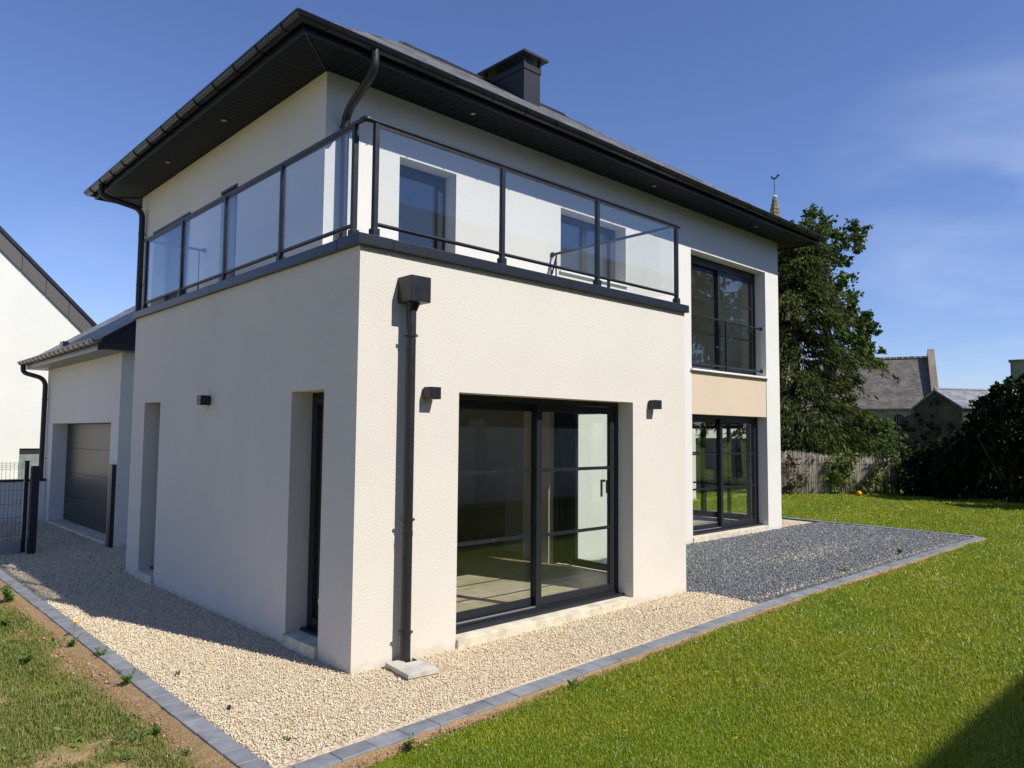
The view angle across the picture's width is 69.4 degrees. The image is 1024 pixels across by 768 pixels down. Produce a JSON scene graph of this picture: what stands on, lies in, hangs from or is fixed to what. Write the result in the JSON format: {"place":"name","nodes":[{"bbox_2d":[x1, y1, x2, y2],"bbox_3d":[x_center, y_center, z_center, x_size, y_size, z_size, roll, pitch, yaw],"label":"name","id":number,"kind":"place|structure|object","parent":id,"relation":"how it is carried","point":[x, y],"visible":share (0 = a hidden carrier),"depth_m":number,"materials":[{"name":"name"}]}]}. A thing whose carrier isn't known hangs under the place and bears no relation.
{"place":"outdoors","nodes":[
{"label":"outdoors","id":0,"kind":"place"},
{"bbox_2d":[0,590,215,767],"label":"patchy grass","id":1,"kind":"structure","parent":0,"point":[62,711],"depth_m":4.74,"materials":[{"name":"green plant"}]},
{"bbox_2d":[0,519,811,767],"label":"gravel path","id":2,"kind":"structure","parent":0,"point":[312,754],"depth_m":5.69,"materials":[{"name":"beige gravel"}]},
{"bbox_2d":[0,461,29,554],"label":"fence","id":3,"kind":"object","parent":2,"relation":"on","point":[7,547],"visible":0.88,"depth_m":10.87,"materials":[{"name":"grey metal"}]},
{"bbox_2d":[26,466,40,553],"bbox_3d":[-7.057,1.903,10.909,0.108,1.387,0.108,4,-5,-43],"label":"gate post","id":4,"kind":"object","parent":2,"relation":"on","point":[33,508],"visible":0.83,"depth_m":10.88,"materials":[{"name":"grey metal"}]},
{"bbox_2d":[283,736,291,740],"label":"weed plant","id":5,"kind":"object","parent":2,"relation":"on","point":[286,738],"visible":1,"depth_m":4.35,"materials":[{"name":"green plant"}]},
{"bbox_2d":[385,657,438,681],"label":"drain slab","id":6,"kind":"structure","parent":2,"relation":"on","point":[414,668],"depth_m":5.56,"materials":[{"name":"concrete"}]},
{"bbox_2d":[687,522,969,603],"bbox_3d":[4.472,2.658,11.822,8.320,0.001,3.060,4,-5,-43],"label":"terrace base","id":7,"kind":"object","parent":2,"relation":"on","point":[789,573],"visible":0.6,"depth_m":9.72,"materials":[{"name":"grey gravel"}]},
{"bbox_2d":[592,522,970,602],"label":"dark chippings","id":8,"kind":"object","parent":7,"relation":"on","point":[793,539],"visible":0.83,"depth_m":11.22,"materials":[{"name":"grey gravel"}]},
{"bbox_2d":[746,523,968,598],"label":"pale crumbs","id":9,"kind":"object","parent":7,"relation":"on","point":[826,557],"visible":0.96,"depth_m":10.93,"materials":[{"name":"grey gravel"}]},
{"bbox_2d":[0,459,1023,767],"bbox_3d":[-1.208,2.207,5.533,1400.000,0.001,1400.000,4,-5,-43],"label":"lawn ground","id":10,"kind":"structure","parent":0,"point":[72,751],"depth_m":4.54,"materials":[{"name":"green plant"}]},
{"bbox_2d":[0,617,10,627],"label":"weed plant","id":11,"kind":"object","parent":10,"relation":"on","point":[5,622],"visible":1,"depth_m":6.83,"materials":[{"name":"green plant"}]},
{"bbox_2d":[0,478,45,523],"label":"boundary wall","id":12,"kind":"structure","parent":10,"relation":"on","point":[14,511],"depth_m":14.53,"materials":[{"name":"grey concrete"}]},
{"bbox_2d":[11,645,38,663],"bbox_3d":[-3.787,2.132,5.800,0.204,0.132,0.167,-1,-4,15],"label":"weed plant","id":13,"kind":"object","parent":10,"relation":"on","point":[26,657],"visible":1,"depth_m":5.77,"materials":[{"name":"green plant"}]},
{"bbox_2d":[0,226,100,478],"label":"gabled house","id":14,"kind":"structure","parent":10,"relation":"on","point":[41,310],"depth_m":20.34,"materials":[{"name":"white paint"}]},
{"bbox_2d":[18,448,38,478],"bbox_3d":[-13.071,2.228,20.602,1.150,0.875,0.078,4,-5,-43],"label":"window","id":15,"kind":"structure","parent":14,"relation":"in","point":[25,454],"depth_m":20.37,"materials":[{"name":"white glass"}]},
{"bbox_2d":[1,624,153,767],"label":"seedling weeds","id":16,"kind":"object","parent":10,"relation":"on","point":[56,728],"visible":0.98,"depth_m":4.39,"materials":[{"name":"green plant"}]},
{"bbox_2d":[17,291,187,547],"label":"garage","id":17,"kind":"structure","parent":10,"relation":"on","point":[86,416],"depth_m":13.30,"materials":[{"name":"white paint"}]},
{"bbox_2d":[63,423,110,533],"bbox_3d":[-7.613,1.671,13.472,0.040,1.900,3.926,4,-5,-43],"label":"sectional door","id":18,"kind":"structure","parent":17,"relation":"in","point":[88,450],"depth_m":13.68,"materials":[{"name":"grey metal"}]},
{"bbox_2d":[105,464,115,547],"bbox_3d":[-6.279,1.956,11.582,0.068,1.387,0.178,4,-5,-43],"label":"gate post","id":19,"kind":"object","parent":10,"relation":"on","point":[110,506],"visible":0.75,"depth_m":11.54,"materials":[{"name":"grey metal"}]},
{"bbox_2d":[150,723,162,736],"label":"weed plant","id":20,"kind":"object","parent":10,"relation":"on","point":[156,729],"visible":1,"depth_m":4.45,"materials":[{"name":"green plant"}]},
{"bbox_2d":[403,733,414,750],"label":"weed plant","id":21,"kind":"object","parent":10,"relation":"on","point":[408,745],"visible":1,"depth_m":4.28,"materials":[{"name":"green plant"}]},
{"bbox_2d":[83,7,827,675],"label":"modern house","id":22,"kind":"structure","parent":10,"relation":"on","point":[435,355],"depth_m":8.14,"materials":[{"name":"white paint"}]},
{"bbox_2d":[164,224,189,300],"bbox_3d":[-5.075,-1.623,11.470,0.082,1.683,1.586,4,-5,-43],"label":"balcony door","id":23,"kind":"structure","parent":22,"relation":"in","point":[176,234],"depth_m":11.95,"materials":[{"name":"black metal"}]},
{"bbox_2d":[234,198,236,275],"bbox_3d":[-3.578,-1.727,9.895,0.082,1.703,0.516,4,-5,-43],"label":"balcony door","id":24,"kind":"structure","parent":22,"relation":"in","point":[236,198],"depth_m":10.05,"materials":[{"name":"black metal"}]},
{"bbox_2d":[307,392,323,629],"bbox_3d":[-1.569,1.087,6.335,0.082,2.038,0.558,4,-5,-43],"label":"narrow window","id":25,"kind":"structure","parent":22,"relation":"in","point":[318,398],"depth_m":6.46,"materials":[{"name":"black glass"}]},
{"bbox_2d":[400,165,445,250],"bbox_3d":[-1.172,-1.769,9.048,0.846,1.713,0.082,4,-5,-43],"label":"balcony door","id":26,"kind":"structure","parent":22,"relation":"in","point":[439,183],"depth_m":9.26,"materials":[{"name":"black metal"}]},
{"bbox_2d":[456,394,617,627],"bbox_3d":[0.240,1.181,7.331,2.436,2.068,0.124,4,-5,-43],"label":"sliding door","id":27,"kind":"structure","parent":22,"relation":"in","point":[536,406],"depth_m":7.33,"materials":[{"name":"black metal"}]},
{"bbox_2d":[561,214,614,278],"bbox_3d":[1.067,-2.014,11.188,1.486,0.893,0.082,4,-5,-43],"label":"window","id":28,"kind":"structure","parent":22,"relation":"in","point":[583,226],"depth_m":11.18,"materials":[{"name":"black metal"}]},
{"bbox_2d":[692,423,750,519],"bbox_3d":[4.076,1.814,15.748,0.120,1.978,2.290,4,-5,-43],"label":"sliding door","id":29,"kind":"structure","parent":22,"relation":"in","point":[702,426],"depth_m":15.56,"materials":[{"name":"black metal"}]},
{"bbox_2d":[691,255,755,375],"bbox_3d":[3.835,-1.231,13.825,2.604,2.048,0.120,4,-5,-43],"label":"french window","id":30,"kind":"structure","parent":22,"relation":"in","point":[697,263],"depth_m":13.87,"materials":[{"name":"black metal"}]},
{"bbox_2d":[692,415,758,532],"bbox_3d":[3.823,1.621,13.617,2.604,2.068,0.124,4,-5,-43],"label":"sliding door","id":31,"kind":"structure","parent":22,"relation":"in","point":[719,420],"depth_m":13.67,"materials":[{"name":"black metal"}]},
{"bbox_2d":[0,542,979,767],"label":"earth crumbs","id":32,"kind":"object","parent":10,"relation":"on","point":[93,675],"visible":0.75,"depth_m":5.27,"materials":[{"name":"brown soil"}]},
{"bbox_2d":[0,508,983,767],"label":"kerb","id":33,"kind":"structure","parent":10,"relation":"on","point":[226,746],"depth_m":5.35,"materials":[{"name":"concrete"}]},
{"bbox_2d":[94,646,108,655],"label":"weed plant","id":34,"kind":"object","parent":33,"relation":"on","point":[101,652],"visible":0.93,"depth_m":5.96,"materials":[{"name":"green plant"}]},
{"bbox_2d":[0,539,985,767],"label":"soil bank","id":35,"kind":"structure","parent":10,"relation":"on","point":[209,753],"depth_m":5.03,"materials":[{"name":"brown soil"}]},
{"bbox_2d":[0,583,17,601],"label":"weed plant","id":36,"kind":"object","parent":35,"relation":"on","point":[8,596],"visible":1,"depth_m":7.86,"materials":[{"name":"green plant"}]},
{"bbox_2d":[63,634,82,646],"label":"weed plant","id":37,"kind":"object","parent":35,"relation":"on","point":[71,642],"visible":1,"depth_m":6.24,"materials":[{"name":"green plant"}]},
{"bbox_2d":[117,668,135,684],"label":"weed plant","id":38,"kind":"object","parent":35,"relation":"on","point":[126,679],"visible":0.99,"depth_m":5.30,"materials":[{"name":"green plant"}]},
{"bbox_2d":[182,748,190,755],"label":"weed plant","id":39,"kind":"object","parent":35,"relation":"on","point":[188,750],"visible":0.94,"depth_m":4.17,"materials":[{"name":"green plant"}]},
{"bbox_2d":[567,678,579,688],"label":"weed plant","id":40,"kind":"object","parent":10,"relation":"on","point":[573,684],"visible":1,"depth_m":5.31,"materials":[{"name":"green plant"}]},
{"bbox_2d":[692,429,695,498],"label":"white outbuilding","id":41,"kind":"structure","parent":10,"relation":"on","point":[694,458],"depth_m":21.32,"materials":[{"name":"white paint"}]},
{"bbox_2d":[696,438,746,492],"bbox_3d":[6.897,2.675,24.557,6.490,1.750,0.080,4,-5,-43],"label":"dark panel fence","id":42,"kind":"object","parent":10,"relation":"on","point":[738,467],"visible":0.21,"depth_m":24.73,"materials":[{"name":"grey metal"}]},
{"bbox_2d":[781,452,807,493],"bbox_3d":[8.935,2.843,23.568,0.995,1.388,0.740,0,-4,0],"label":"shrub","id":43,"kind":"object","parent":10,"relation":"on","point":[786,464],"visible":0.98,"depth_m":23.50,"materials":[{"name":"green plant"}]},
{"bbox_2d":[696,220,912,495],"bbox_3d":[10.541,-0.896,27.083,7.367,10.440,7.597,2,-4,-22],"label":"conifer tree","id":44,"kind":"object","parent":10,"relation":"on","point":[797,289],"visible":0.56,"depth_m":26.30,"materials":[{"name":"green plant"}]},
{"bbox_2d":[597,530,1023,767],"bbox_3d":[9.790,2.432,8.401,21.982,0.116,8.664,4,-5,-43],"label":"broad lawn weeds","id":45,"kind":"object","parent":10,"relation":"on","point":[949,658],"visible":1,"depth_m":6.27,"materials":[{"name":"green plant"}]},
{"bbox_2d":[781,450,899,493],"bbox_3d":[10.130,2.893,23.984,5.198,1.493,0.145,1,-4,-6],"label":"reed fence","id":46,"kind":"object","parent":10,"relation":"on","point":[813,461],"visible":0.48,"depth_m":23.95,"materials":[{"name":"brown plant"}]},
{"bbox_2d":[823,447,885,494],"bbox_3d":[11.001,2.845,23.962,2.178,1.614,0.826,1,-4,-13],"label":"ivy","id":47,"kind":"object","parent":46,"relation":"attached to","point":[839,476],"visible":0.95,"depth_m":23.84,"materials":[{"name":"green plant"}]},
{"bbox_2d":[862,459,893,493],"bbox_3d":[11.914,3.012,23.977,1.174,1.162,0.607,2,-4,-24],"label":"ivy","id":48,"kind":"object","parent":46,"relation":"attached to","point":[880,486],"visible":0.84,"depth_m":24.02,"materials":[{"name":"green plant"}]},
{"bbox_2d":[797,203,889,452],"bbox_3d":[13.484,-2.003,30.825,4.046,12.072,3.358,-1,-4,24],"label":"broadleaf tree","id":49,"kind":"object","parent":10,"relation":"on","point":[866,327],"visible":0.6,"depth_m":30.65,"materials":[{"name":"green plant"}]},
{"bbox_2d":[770,174,937,458],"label":"stone church","id":50,"kind":"structure","parent":10,"relation":"on","point":[917,383],"depth_m":65.88,"materials":[{"name":"grey stone"}]},
{"bbox_2d":[894,414,902,432],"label":"window","id":51,"kind":"structure","parent":50,"relation":"in","point":[898,416],"depth_m":64.03,"materials":[{"name":"black glass"}]},
{"bbox_2d":[837,409,898,480],"bbox_3d":[13.056,2.419,27.587,2.532,2.924,2.026,4,-5,-43],"label":"shrub","id":52,"kind":"object","parent":10,"relation":"on","point":[885,437],"visible":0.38,"depth_m":27.38,"materials":[{"name":"green plant"}]},
{"bbox_2d":[881,433,912,494],"bbox_3d":[12.395,2.599,23.867,0.952,2.069,1.865,-1,-4,25],"label":"shrub","id":53,"kind":"object","parent":10,"relation":"on","point":[894,454],"visible":0.81,"depth_m":23.91,"materials":[{"name":"green plant"}]},
{"bbox_2d":[889,440,960,496],"bbox_3d":[13.286,2.746,23.664,2.195,1.934,2.178,4,-5,-43],"label":"shrub","id":54,"kind":"object","parent":10,"relation":"on","point":[916,476],"visible":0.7,"depth_m":23.43,"materials":[{"name":"green plant"}]},
{"bbox_2d":[898,387,1020,467],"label":"ivy barn","id":55,"kind":"structure","parent":10,"relation":"on","point":[953,407],"depth_m":42.29,"materials":[{"name":"stone"}]},
{"bbox_2d":[896,395,955,467],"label":"ivy","id":56,"kind":"object","parent":55,"relation":"attached to","point":[930,427],"visible":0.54,"depth_m":42.47,"materials":[{"name":"green plant"}]},
{"bbox_2d":[929,419,1013,499],"bbox_3d":[14.034,2.303,22.434,2.596,2.657,2.366,4,-5,-43],"label":"shrub","id":57,"kind":"object","parent":10,"relation":"on","point":[968,462],"visible":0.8,"depth_m":22.28,"materials":[{"name":"green plant"}]},
{"bbox_2d":[961,373,1023,502],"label":"shrub","id":58,"kind":"object","parent":10,"relation":"on","point":[1004,402],"visible":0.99,"depth_m":21.09,"materials":[{"name":"green plant"}]},
{"bbox_2d":[1008,359,1023,388],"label":"stone house","id":59,"kind":"structure","parent":10,"relation":"on","point":[1017,368],"depth_m":51.33,"materials":[{"name":"stone"}]},
{"bbox_2d":[0,0,1023,437],"label":"sky","id":60,"kind":"structure","parent":0,"point":[904,119],"materials":[{"name":"blue"}]}
]}

